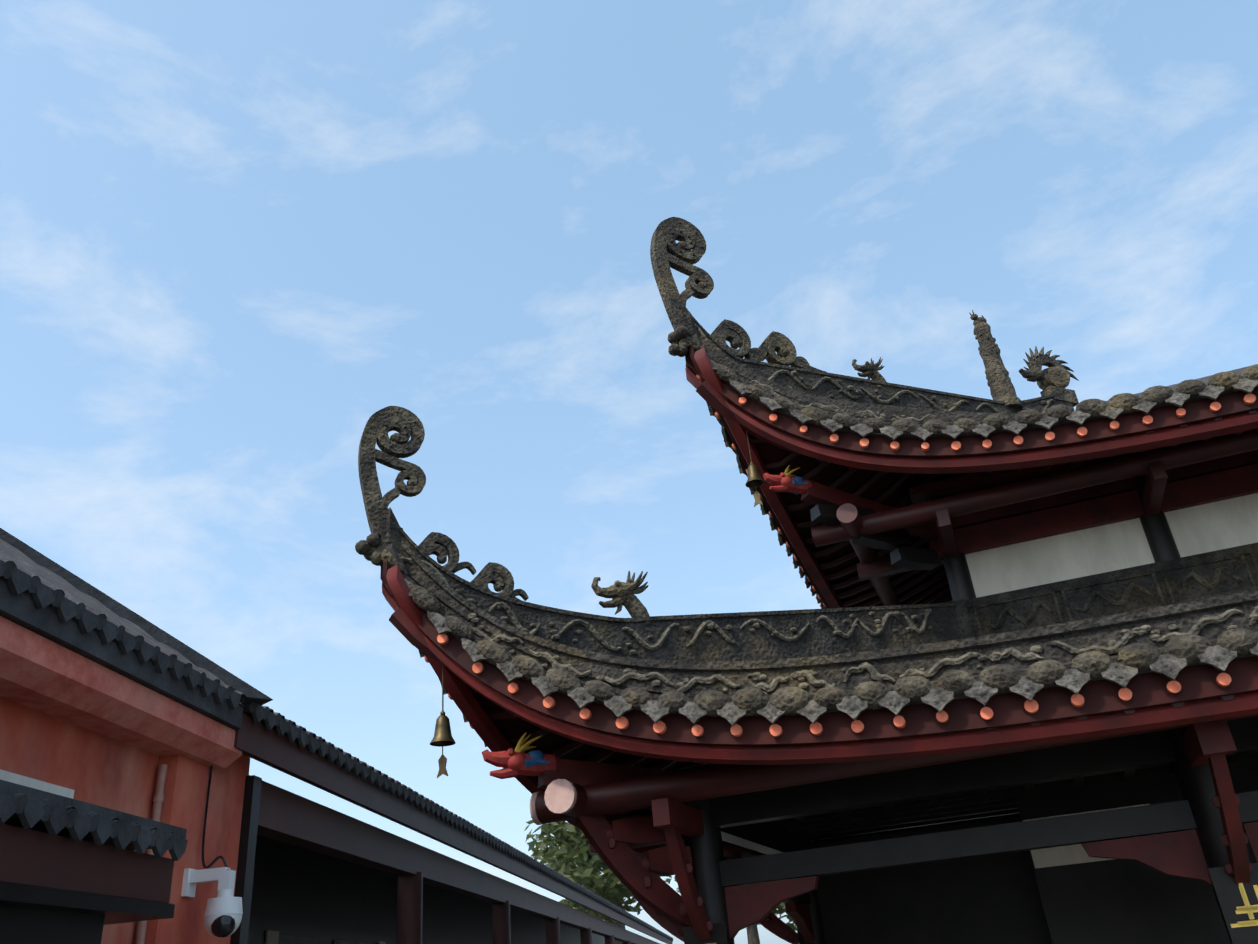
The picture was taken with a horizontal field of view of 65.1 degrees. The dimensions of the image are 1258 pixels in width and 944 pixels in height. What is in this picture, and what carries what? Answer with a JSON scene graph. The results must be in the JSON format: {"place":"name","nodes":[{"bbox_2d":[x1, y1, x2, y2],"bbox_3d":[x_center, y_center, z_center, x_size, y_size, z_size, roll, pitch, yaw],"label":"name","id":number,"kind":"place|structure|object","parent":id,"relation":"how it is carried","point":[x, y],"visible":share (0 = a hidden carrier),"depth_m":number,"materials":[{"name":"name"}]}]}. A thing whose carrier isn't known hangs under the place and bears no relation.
{"place":"outdoors","nodes":[
{"label":"outdoors","id":0,"kind":"place"},
{"bbox_2d":[134,754,249,943],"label":"wall","id":1,"kind":"structure","parent":0,"point":[185,791],"depth_m":3.95,"materials":[{"name":"red paint"}]},
{"bbox_2d":[181,867,242,937],"bbox_3d":[-1.604,1.660,3.802,0.230,0.258,0.140,-7,-28,3],"label":"security camera","id":2,"kind":"object","parent":1,"relation":"attached to","point":[225,902],"visible":0.83,"depth_m":3.80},
{"bbox_2d":[211,915,235,937],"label":"camera lens","id":3,"kind":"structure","parent":2,"relation":"attached to","point":[222,926],"depth_m":3.70,"materials":[{"name":"black glass"}]},
{"bbox_2d":[201,766,228,869],"bbox_3d":[-1.662,1.324,4.020,0.170,0.593,0.020,-18,-30,23],"label":"cable","id":4,"kind":"object","parent":1,"relation":"attached to","point":[203,835],"visible":0.83,"depth_m":3.98,"materials":[{"name":"black rubber"}]},
{"bbox_2d":[0,0,1257,943],"label":"sky","id":5,"kind":"structure","parent":0,"point":[236,235],"materials":[{"name":"blue"}]},
{"bbox_2d":[965,493,1257,867],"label":"wall panels","id":6,"kind":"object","parent":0,"point":[1216,526],"depth_m":7.03,"materials":[{"name":"white paint"}]},
{"label":"ground","id":7,"kind":"structure","parent":0,"visible":0},
{"bbox_2d":[0,696,158,943],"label":"wall panel","id":8,"kind":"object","parent":7,"relation":"on","point":[91,767],"depth_m":3.42,"materials":[{"name":"red paint"}]},
{"bbox_2d":[0,616,241,768],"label":"cornice","id":9,"kind":"structure","parent":8,"relation":"attached to","point":[44,675],"depth_m":3.34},
{"bbox_2d":[135,764,167,943],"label":"down pipe","id":10,"kind":"object","parent":8,"relation":"attached to","point":[158,798],"visible":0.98,"depth_m":3.79,"materials":[{"name":"red metal"}]},
{"bbox_2d":[0,769,385,943],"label":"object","id":11,"kind":"object","parent":8,"relation":"attached to","point":[272,937],"visible":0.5,"depth_m":3.18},
{"bbox_2d":[0,745,604,943],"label":"wooden frame","id":12,"kind":"object","parent":7,"relation":"on","point":[282,888],"visible":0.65,"depth_m":8.96,"materials":[{"name":"black wood"}]},
{"bbox_2d":[0,528,661,931],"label":"roof tiles","id":13,"kind":"object","parent":12,"relation":"on","point":[22,610],"visible":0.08,"depth_m":3.47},
{"bbox_2d":[0,713,672,943],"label":"gallery eave beam","id":14,"kind":"structure","parent":12,"relation":"on","point":[35,858],"depth_m":5.50,"materials":[{"name":"brown wood"}]},
{"bbox_2d":[0,560,672,940],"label":"gallery eave tiles","id":15,"kind":"object","parent":14,"relation":"on","point":[50,816],"visible":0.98,"depth_m":3.35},
{"bbox_2d":[569,835,624,943],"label":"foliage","id":16,"kind":"object","parent":7,"relation":"on","point":[620,905],"visible":0.02,"depth_m":36.42,"materials":[{"name":"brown plant"}]},
{"bbox_2d":[524,817,671,925],"bbox_3d":[-0.454,14.024,37.915,7.334,7.190,7.792,-6,-28,2],"label":"tree foliage","id":17,"kind":"object","parent":16,"relation":"attached to","point":[568,856],"visible":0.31,"depth_m":35.37,"materials":[{"name":"green plant"}]},
{"bbox_2d":[746,922,759,943],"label":"tree trunk","id":18,"kind":"object","parent":7,"relation":"on","point":[752,934],"visible":0.06,"depth_m":43.03,"materials":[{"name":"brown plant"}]},
{"bbox_2d":[674,877,796,930],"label":"tree foliage","id":19,"kind":"object","parent":18,"relation":"attached to","point":[781,907],"visible":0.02,"depth_m":43.16,"materials":[{"name":"green plant"}]},
{"bbox_2d":[677,474,1257,943],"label":"pavilion beams","id":20,"kind":"structure","parent":7,"relation":"on","point":[935,854],"depth_m":6.19,"materials":[{"name":"red wood"}]},
{"bbox_2d":[430,668,455,777],"bbox_3d":[-1.006,1.348,5.323,0.138,0.588,0.138,-14,-29,17],"label":"wind bell","id":21,"kind":"object","parent":20,"relation":"hanging from","point":[442,737],"visible":1,"depth_m":5.27,"materials":[{"name":"brown metal"}]},
{"bbox_2d":[482,748,556,778],"bbox_3d":[-0.605,1.595,5.380,0.408,0.159,0.136,6,-30,-21],"label":"dragon head carving","id":22,"kind":"object","parent":20,"relation":"attached to","point":[511,761],"visible":0.92,"depth_m":5.33},
{"bbox_2d":[514,732,541,751],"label":"dragon horns","id":23,"kind":"object","parent":22,"relation":"attached to","point":[520,747],"visible":0.9,"depth_m":5.42},
{"bbox_2d":[525,750,549,775],"bbox_3d":[-0.526,1.601,5.417,0.154,0.141,0.155,7,-30,-22],"label":"dragon head mane","id":24,"kind":"object","parent":22,"relation":"attached to","point":[537,756],"visible":0.6,"depth_m":5.37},
{"bbox_2d":[683,922,728,943],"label":"couplet plaque","id":25,"kind":"object","parent":20,"relation":"attached to","point":[719,933],"visible":0.8,"depth_m":5.24,"materials":[{"name":"black paint"}]},
{"bbox_2d":[745,431,764,506],"bbox_3d":[0.883,-0.030,7.044,0.138,0.608,0.138,-14,-29,17],"label":"wind bell","id":26,"kind":"object","parent":20,"relation":"hanging from","point":[755,480],"visible":1,"depth_m":6.99,"materials":[{"name":"brown metal"}]},
{"bbox_2d":[763,473,811,493],"bbox_3d":[1.134,0.089,7.101,0.367,0.143,0.122,6,-30,-21],"label":"dragon head carving","id":27,"kind":"object","parent":20,"relation":"attached to","point":[782,482],"visible":0.96,"depth_m":7.05},
{"bbox_2d":[784,465,799,476],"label":"dragon horns","id":28,"kind":"object","parent":27,"relation":"attached to","point":[787,472],"visible":0.56,"depth_m":7.13},
{"bbox_2d":[792,476,807,494],"bbox_3d":[1.205,0.094,7.134,0.139,0.127,0.139,7,-30,-23],"label":"dragon head mane","id":29,"kind":"object","parent":27,"relation":"attached to","point":[798,481],"visible":0.5,"depth_m":7.09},
{"bbox_2d":[382,565,1257,857],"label":"fascia","id":30,"kind":"structure","parent":20,"relation":"attached to","point":[456,681],"depth_m":4.67,"materials":[{"name":"red paint"}]},
{"bbox_2d":[380,550,1257,770],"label":"soffit boards","id":31,"kind":"object","parent":30,"relation":"on","point":[1197,682],"visible":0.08,"depth_m":4.59,"materials":[{"name":"red wood"}]},
{"bbox_2d":[376,507,1257,716],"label":"roof tiles","id":32,"kind":"object","parent":31,"relation":"on","point":[391,549],"visible":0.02,"depth_m":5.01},
{"bbox_2d":[380,503,962,661],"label":"hip ridge","id":33,"kind":"structure","parent":32,"relation":"on","point":[819,638],"depth_m":6.23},
{"bbox_2d":[355,406,650,624],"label":"roof ornaments","id":34,"kind":"object","parent":33,"relation":"on","point":[405,424],"visible":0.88,"depth_m":5.87},
{"bbox_2d":[397,553,932,654],"bbox_3d":[0.427,0.913,6.212,3.810,0.539,0.063,7,-30,-23],"label":"ridge relief carving","id":35,"kind":"object","parent":33,"relation":"attached to","point":[707,625],"visible":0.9,"depth_m":6.16},
{"bbox_2d":[468,606,1257,692],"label":"eave band relief","id":36,"kind":"object","parent":32,"relation":"attached to","point":[686,684],"visible":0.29,"depth_m":4.61,"materials":[{"name":"stone"}]},
{"bbox_2d":[948,542,1257,638],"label":"roof ridge","id":37,"kind":"structure","parent":32,"relation":"on","point":[1079,597],"depth_m":6.84,"materials":[{"name":"stone"}]},
{"bbox_2d":[973,552,1257,635],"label":"decorative frieze","id":38,"kind":"object","parent":37,"relation":"attached to","point":[1127,591],"visible":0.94,"depth_m":6.77,"materials":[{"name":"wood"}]},
{"bbox_2d":[404,578,1257,746],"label":"drip tiles","id":39,"kind":"object","parent":31,"relation":"on","point":[1169,666],"visible":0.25,"depth_m":4.51,"materials":[{"name":"ceramic"}]},
{"bbox_2d":[389,380,1257,943],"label":"wooden brackets","id":40,"kind":"object","parent":20,"relation":"attached to","point":[669,822],"visible":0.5,"depth_m":5.37,"materials":[{"name":"red wood"}]},
{"bbox_2d":[424,633,1230,736],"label":"roof tile ends","id":41,"kind":"object","parent":20,"relation":"attached to","point":[986,713],"visible":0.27,"depth_m":4.60,"materials":[{"name":"ceramic"}]},
{"bbox_2d":[465,683,1233,858],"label":"rafters","id":42,"kind":"object","parent":20,"relation":"attached to","point":[598,756],"visible":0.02,"depth_m":5.88,"materials":[{"name":"red paint"}]},
{"bbox_2d":[535,428,1257,858],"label":"roof beams","id":43,"kind":"structure","parent":20,"relation":"on","point":[981,498],"depth_m":6.65,"materials":[{"name":"red wood"}]},
{"bbox_2d":[530,779,576,824],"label":"pavilion beam ends","id":44,"kind":"object","parent":43,"relation":"attached to","point":[560,796],"visible":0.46,"depth_m":5.21,"materials":[{"name":"white paint"}]},
{"bbox_2d":[685,346,1257,607],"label":"soffit boards","id":45,"kind":"object","parent":20,"relation":"on","point":[1197,411],"visible":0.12,"depth_m":6.79,"materials":[{"name":"red wood"}]},
{"bbox_2d":[686,337,1257,607],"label":"tile caps","id":46,"kind":"object","parent":45,"relation":"on","point":[1160,395],"visible":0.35,"depth_m":6.40,"materials":[{"name":"ceramic"}]},
{"bbox_2d":[691,334,1257,437],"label":"roof tiles","id":47,"kind":"object","parent":45,"relation":"on","point":[1172,387],"depth_m":6.75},
{"bbox_2d":[686,312,1045,426],"bbox_3d":[3.545,-0.673,7.420,11.285,1.435,5.546,-41,-44,48],"label":"eave band","id":48,"kind":"object","parent":47,"relation":"on","point":[847,407],"visible":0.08,"depth_m":6.90,"materials":[{"name":"stone"}]},
{"bbox_2d":[749,380,935,422],"bbox_3d":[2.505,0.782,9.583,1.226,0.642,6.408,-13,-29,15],"label":"eave band relief","id":49,"kind":"object","parent":48,"relation":"attached to","point":[837,409],"visible":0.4,"depth_m":6.88,"materials":[{"name":"stone"}]},
{"bbox_2d":[682,304,1073,413],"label":"hip ridge","id":50,"kind":"structure","parent":47,"relation":"on","point":[826,389],"depth_m":7.84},
{"bbox_2d":[650,217,885,381],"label":"roof ornaments","id":51,"kind":"object","parent":50,"relation":"on","point":[684,254],"visible":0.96,"depth_m":7.65},
{"bbox_2d":[695,324,1054,413],"bbox_3d":[2.147,-0.701,7.985,3.601,0.473,0.063,7,-30,-23],"label":"ridge relief carving","id":52,"kind":"object","parent":50,"relation":"attached to","point":[836,383],"visible":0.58,"depth_m":7.80},
{"bbox_2d":[969,310,1078,408],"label":"roof ornaments","id":53,"kind":"object","parent":50,"relation":"on","point":[1055,376],"visible":1,"depth_m":8.84},
{"bbox_2d":[706,360,1257,608],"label":"drip tiles","id":54,"kind":"object","parent":45,"relation":"on","point":[1212,392],"visible":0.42,"depth_m":6.54,"materials":[{"name":"ceramic"}]},
{"bbox_2d":[685,347,1257,607],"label":"fascia","id":55,"kind":"structure","parent":20,"relation":"attached to","point":[1142,441],"depth_m":6.67,"materials":[{"name":"red paint"}]},
{"bbox_2d":[696,375,1255,606],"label":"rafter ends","id":56,"kind":"object","parent":20,"relation":"on","point":[1249,399],"visible":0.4,"depth_m":6.46,"materials":[{"name":"wood"}]},
{"bbox_2d":[750,410,1256,606],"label":"rafters","id":57,"kind":"object","parent":20,"relation":"on","point":[942,594],"visible":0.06,"depth_m":8.11,"materials":[{"name":"red paint"}]},
{"bbox_2d":[1207,863,1257,943],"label":"signboard","id":58,"kind":"object","parent":20,"relation":"attached to","point":[1227,892],"visible":0.67,"depth_m":4.47,"materials":[{"name":"black paint"}]},
{"bbox_2d":[1230,883,1257,927],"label":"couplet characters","id":59,"kind":"object","parent":58,"relation":"attached to","point":[1249,909],"visible":1,"depth_m":4.44,"materials":[{"name":"gold metal"}]}
]}

